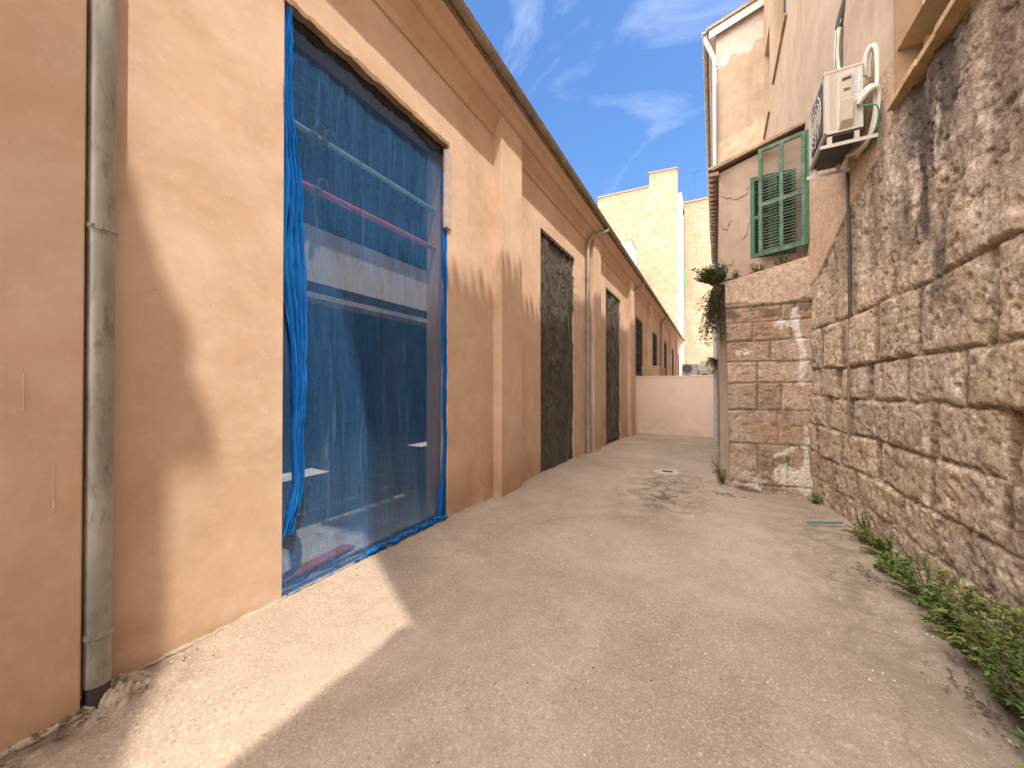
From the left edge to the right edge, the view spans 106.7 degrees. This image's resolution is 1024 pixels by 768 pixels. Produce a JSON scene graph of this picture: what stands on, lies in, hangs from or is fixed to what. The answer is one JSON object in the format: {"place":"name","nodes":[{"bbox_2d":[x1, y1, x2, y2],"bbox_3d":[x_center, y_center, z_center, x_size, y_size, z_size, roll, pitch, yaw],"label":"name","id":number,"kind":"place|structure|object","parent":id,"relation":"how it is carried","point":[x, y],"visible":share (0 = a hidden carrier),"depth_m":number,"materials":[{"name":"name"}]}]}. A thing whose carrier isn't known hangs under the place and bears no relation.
{"place":"outdoors","nodes":[
{"label":"outdoors","id":0,"kind":"place"},
{"bbox_2d":[0,433,1023,767],"bbox_3d":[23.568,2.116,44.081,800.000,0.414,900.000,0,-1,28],"label":"ground","id":1,"kind":"structure","parent":0,"point":[488,641],"depth_m":2.18,"materials":[{"name":"concrete"}]},
{"bbox_2d":[0,0,684,759],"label":"long hall","id":2,"kind":"structure","parent":1,"relation":"on","point":[142,356],"depth_m":2.34,"materials":[{"name":"paint"}]},
{"bbox_2d":[282,544,353,584],"bbox_3d":[-1.706,1.532,3.223,0.123,0.028,0.870,0,-1,23],"label":"plastic board","id":3,"kind":"object","parent":2,"relation":"on","point":[314,564],"visible":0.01,"depth_m":3.24,"materials":[{"name":"plastic"}]},
{"bbox_2d":[296,121,431,210],"bbox_3d":[-1.377,-2.114,3.770,0.102,0.225,1.920,0,-1,28],"label":"scaffold tube","id":4,"kind":"object","parent":2,"relation":"attached to","point":[350,157],"visible":0.15,"depth_m":3.39,"materials":[{"name":"metal"}]},
{"bbox_2d":[282,6,447,594],"bbox_3d":[-1.252,-0.625,3.678,0.170,4.408,1.977,0,-1,28],"label":"debris netting","id":5,"kind":"object","parent":2,"relation":"hanging from","point":[296,274],"visible":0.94,"depth_m":3.44,"materials":[{"name":"blue"}]},
{"bbox_2d":[303,178,431,249],"bbox_3d":[-1.380,-1.654,3.767,0.108,0.225,1.920,0,-1,28],"label":"scaffold tube","id":6,"kind":"object","parent":2,"relation":"attached to","point":[365,213],"visible":0.14,"depth_m":3.63,"materials":[{"name":"metal"}]},
{"bbox_2d":[443,149,451,229],"bbox_3d":[-0.768,-2.300,4.523,0.048,0.922,0.108,0,-1,28],"label":"timber batten","id":7,"kind":"object","parent":2,"relation":"attached to","point":[447,195],"visible":1,"depth_m":4.49,"materials":[{"name":"beige wood"}]},
{"bbox_2d":[540,228,574,471],"bbox_3d":[0.943,-0.597,7.756,0.074,4.485,1.881,0,-1,28],"label":"door sheeting","id":8,"kind":"object","parent":2,"relation":"attached to","point":[557,308],"depth_m":7.69,"materials":[{"name":"black fabric"}]},
{"bbox_2d":[606,287,620,441],"bbox_3d":[3.147,-0.548,11.873,0.079,4.515,1.881,0,-1,28],"label":"door sheeting","id":9,"kind":"object","parent":2,"relation":"attached to","point":[612,369],"depth_m":11.80,"materials":[{"name":"black fabric"}]},
{"bbox_2d":[635,317,642,375],"bbox_3d":[5.256,-1.531,15.947,0.250,2.350,1.780,0,-1,28],"label":"window","id":10,"kind":"structure","parent":2,"relation":"in","point":[638,323],"depth_m":15.92,"materials":[{"name":"metal"}]},
{"bbox_2d":[653,332,656,365],"bbox_3d":[7.486,-1.527,20.051,0.065,2.290,1.700,0,-1,28],"label":"window","id":11,"kind":"structure","parent":2,"relation":"in","point":[654,335],"depth_m":20.04,"materials":[{"name":"metal"}]},
{"bbox_2d":[664,342,666,375],"bbox_3d":[9.687,-0.267,24.159,0.065,4.740,1.700,0,-1,28],"label":"door","id":12,"kind":"structure","parent":2,"relation":"in","point":[665,345],"depth_m":24.53,"materials":[{"name":"metal"}]},
{"bbox_2d":[672,349,673,375],"bbox_3d":[11.888,-0.232,28.277,0.065,4.740,1.700,0,-1,28],"label":"door","id":13,"kind":"structure","parent":2,"relation":"in","point":[672,349],"depth_m":28.66,"materials":[{"name":"metal"}]},
{"bbox_2d":[282,518,437,594],"bbox_3d":[-1.296,1.558,3.679,0.095,0.025,1.910,0,-1,28],"label":"threshold rail","id":14,"kind":"object","parent":1,"relation":"on","point":[313,575],"visible":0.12,"depth_m":3.15,"materials":[{"name":"metal"}]},
{"bbox_2d":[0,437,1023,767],"bbox_3d":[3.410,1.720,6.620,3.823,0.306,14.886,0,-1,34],"label":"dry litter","id":15,"kind":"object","parent":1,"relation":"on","point":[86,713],"visible":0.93,"depth_m":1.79,"materials":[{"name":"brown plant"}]},
{"bbox_2d":[172,453,1001,763],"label":"dark chips","id":16,"kind":"object","parent":1,"relation":"on","point":[698,535],"visible":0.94,"depth_m":2.77,"materials":[{"name":"stone"}]},
{"bbox_2d":[170,452,1011,766],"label":"pale chips","id":17,"kind":"object","parent":1,"relation":"on","point":[690,608],"visible":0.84,"depth_m":2.37,"materials":[{"name":"stone"}]},
{"bbox_2d":[620,238,636,263],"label":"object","id":18,"kind":"structure","parent":1,"relation":"on","point":[629,245],"depth_m":51.01,"materials":[{"name":"white"}]},
{"bbox_2d":[597,167,684,375],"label":"apartment block","id":19,"kind":"structure","parent":1,"relation":"on","point":[649,219],"depth_m":56.61,"materials":[{"name":"paint"}]},
{"bbox_2d":[642,366,665,375],"bbox_3d":[6.405,0.694,17.151,0.715,2.900,2.300,0,-1,28],"label":"meter housing","id":20,"kind":"object","parent":1,"relation":"on","point":[653,371],"visible":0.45,"depth_m":16.18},
{"bbox_2d":[653,469,681,474],"bbox_3d":[2.942,1.665,7.160,0.552,0.048,0.525,0,-1,-30],"label":"drain cover","id":21,"kind":"object","parent":1,"relation":"on","point":[669,471],"visible":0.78,"depth_m":7.14,"materials":[{"name":"beige concrete"}]},
{"bbox_2d":[635,375,713,437],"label":"wall","id":22,"kind":"structure","parent":1,"relation":"on","point":[674,405],"depth_m":14.29,"materials":[{"name":"beige paint"}]},
{"bbox_2d":[684,197,712,363],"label":"apartment block","id":23,"kind":"structure","parent":1,"relation":"on","point":[697,238],"depth_m":56.87,"materials":[{"name":"paint"}]},
{"bbox_2d":[698,360,712,374],"bbox_3d":[16.029,0.140,31.572,1.610,4.250,3.200,0,-1,28],"label":"lean to","id":24,"kind":"object","parent":1,"relation":"on","point":[701,364],"visible":0.08,"depth_m":30.79,"materials":[{"name":"paint"}]},
{"bbox_2d":[710,454,719,473],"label":"weed","id":25,"kind":"object","parent":1,"relation":"on","point":[715,463],"visible":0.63,"depth_m":7.30,"materials":[{"name":"green plant"}]},
{"bbox_2d":[711,463,729,482],"bbox_3d":[3.622,1.558,6.610,0.292,0.328,0.294,0,-1,28],"label":"weed","id":26,"kind":"object","parent":1,"relation":"on","point":[721,479],"visible":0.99,"depth_m":6.61,"materials":[{"name":"green plant"}]},
{"bbox_2d":[701,0,763,441],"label":"gable house","id":27,"kind":"structure","parent":1,"relation":"on","point":[733,56],"depth_m":11.97,"materials":[{"name":"paint"}]},
{"bbox_2d":[708,120,813,495],"bbox_3d":[5.603,-1.159,9.077,1.535,6.470,6.165,0,-1,28],"label":"annex","id":28,"kind":"object","parent":1,"relation":"on","point":[759,201],"visible":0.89,"depth_m":6.44,"materials":[{"name":"stone"}]},
{"bbox_2d":[690,263,730,346],"bbox_3d":[3.510,-1.388,6.772,0.596,1.495,0.645,0,-1,-23],"label":"hanging shrub","id":29,"kind":"object","parent":28,"relation":"hanging from","point":[710,275],"visible":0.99,"depth_m":6.66,"materials":[{"name":"green plant"}]},
{"bbox_2d":[703,357,717,372],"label":"wall tuft","id":30,"kind":"object","parent":28,"relation":"attached to","point":[712,360],"visible":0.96,"depth_m":11.84,"materials":[{"name":"green plant"}]},
{"bbox_2d":[730,270,740,279],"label":"ledge plant","id":31,"kind":"object","parent":28,"relation":"on","point":[736,274],"visible":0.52,"depth_m":6.68,"materials":[{"name":"green plant"}]},
{"bbox_2d":[749,260,767,272],"bbox_3d":[4.241,-2.004,6.535,0.298,0.245,0.354,0,-1,28],"label":"ledge plant","id":32,"kind":"object","parent":28,"relation":"on","point":[758,269],"visible":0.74,"depth_m":6.51,"materials":[{"name":"green plant"}]},
{"bbox_2d":[750,129,808,258],"bbox_3d":[4.528,-3.161,6.476,0.778,1.890,0.455,0,-1,28],"label":"window","id":33,"kind":"structure","parent":28,"relation":"in","point":[773,197],"depth_m":6.52,"materials":[{"name":"wood"}]},
{"bbox_2d":[774,253,792,265],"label":"ledge plant","id":34,"kind":"object","parent":28,"relation":"on","point":[781,261],"visible":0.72,"depth_m":6.34,"materials":[{"name":"green plant"}]},
{"bbox_2d":[807,491,823,503],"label":"weed","id":35,"kind":"object","parent":1,"relation":"on","point":[814,499],"visible":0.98,"depth_m":5.53,"materials":[{"name":"green plant"}]},
{"bbox_2d":[806,522,842,523],"bbox_3d":[3.609,1.599,4.396,0.377,0.027,0.028,0,0,6],"label":"plastic stick","id":36,"kind":"object","parent":1,"relation":"on","point":[824,522],"visible":1,"depth_m":4.38,"materials":[{"name":"green plastic"}]},
{"bbox_2d":[841,505,872,542],"bbox_3d":[3.543,1.440,3.917,0.279,0.364,0.284,0,-1,28],"label":"weed","id":37,"kind":"object","parent":1,"relation":"on","point":[860,525],"visible":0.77,"depth_m":3.90,"materials":[{"name":"green plant"}]},
{"bbox_2d":[855,528,895,555],"bbox_3d":[3.380,1.477,3.513,0.293,0.256,0.328,0,-1,28],"label":"weed","id":38,"kind":"object","parent":1,"relation":"on","point":[879,544],"visible":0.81,"depth_m":3.51,"materials":[{"name":"green plant"}]},
{"bbox_2d":[763,0,1023,643],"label":"old stone house","id":39,"kind":"structure","parent":1,"relation":"on","point":[928,458],"depth_m":3.24,"materials":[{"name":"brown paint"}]},
{"bbox_2d":[763,110,769,139],"bbox_3d":[7.381,-8.584,10.839,0.300,2.450,1.310,0,-1,28],"label":"window","id":40,"kind":"structure","parent":39,"relation":"in","point":[768,114],"depth_m":10.82,"materials":[{"name":"metal"}]},
{"bbox_2d":[772,0,786,84],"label":"window","id":41,"kind":"structure","parent":39,"relation":"in","point":[785,1],"depth_m":8.75,"materials":[{"name":"metal"}]},
{"bbox_2d":[806,0,881,179],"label":"air conditioner","id":42,"kind":"object","parent":39,"relation":"attached to","point":[835,118],"visible":0.94,"depth_m":4.17,"materials":[{"name":"metal"}]},
{"bbox_2d":[845,172,851,442],"bbox_3d":[4.142,-0.941,4.665,0.133,3.320,0.060,0,0,16],"label":"drain pipe","id":43,"kind":"object","parent":39,"relation":"attached to","point":[849,294],"visible":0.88,"depth_m":4.67,"materials":[{"name":"metal"}]},
{"bbox_2d":[887,0,970,111],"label":"window","id":44,"kind":"structure","parent":39,"relation":"in","point":[956,10],"depth_m":3.01,"materials":[{"name":"beige wood"}]},
{"bbox_2d":[872,549,916,579],"bbox_3d":[3.159,1.497,3.141,0.284,0.199,0.372,0,-1,28],"label":"weed","id":45,"kind":"object","parent":1,"relation":"on","point":[886,558],"visible":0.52,"depth_m":3.16,"materials":[{"name":"green plant"}]},
{"bbox_2d":[876,548,964,605],"bbox_3d":[2.960,1.419,2.751,0.394,0.342,0.383,0,0,13],"label":"weed","id":46,"kind":"object","parent":1,"relation":"on","point":[912,584],"visible":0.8,"depth_m":2.77,"materials":[{"name":"green plant"}]},
{"bbox_2d":[910,584,993,636],"bbox_3d":[2.784,1.456,2.399,0.331,0.255,0.355,0,-1,-30],"label":"weed","id":47,"kind":"object","parent":1,"relation":"on","point":[940,621],"visible":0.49,"depth_m":2.42,"materials":[{"name":"green plant"}]},
{"bbox_2d":[933,568,1023,680],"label":"weed","id":48,"kind":"object","parent":1,"relation":"on","point":[980,603],"visible":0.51,"depth_m":2.11,"materials":[{"name":"green plant"}]},
{"bbox_2d":[947,600,1023,720],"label":"weed","id":49,"kind":"object","parent":1,"relation":"on","point":[999,660],"visible":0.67,"depth_m":1.85,"materials":[{"name":"green plant"}]},
{"bbox_2d":[985,653,1023,747],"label":"weed","id":50,"kind":"object","parent":1,"relation":"on","point":[1011,699],"visible":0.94,"depth_m":1.68,"materials":[{"name":"green plant"}]},
{"bbox_2d":[1012,716,1023,767],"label":"weed","id":51,"kind":"object","parent":1,"relation":"on","point":[1021,764],"visible":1,"depth_m":1.38,"materials":[{"name":"green plant"}]},
{"bbox_3d":[12.982,1.184,26.615,2.200,2.080,2.800,0,-1,28],"label":"plinth","id":52,"kind":"object","parent":1,"relation":"on","visible":0},
{"bbox_2d":[682,364,697,375],"bbox_3d":[12.783,-0.650,27.371,1.010,1.560,0.382,0,-1,28],"label":"air conditioner","id":53,"kind":"object","parent":52,"relation":"on","point":[689,369],"visible":0.63,"depth_m":27.22,"materials":[{"name":"grey plastic"}]},
{"bbox_2d":[699,370,711,374],"bbox_3d":[13.002,-0.470,25.552,0.750,0.870,0.382,0,-1,28],"label":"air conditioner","id":54,"kind":"object","parent":52,"relation":"on","point":[705,372],"visible":0.23,"depth_m":25.42,"materials":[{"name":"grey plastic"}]},
{"bbox_2d":[463,0,749,242],"label":"sky","id":55,"kind":"structure","parent":0,"point":[617,85],"materials":[{"name":"blue"}]}
]}

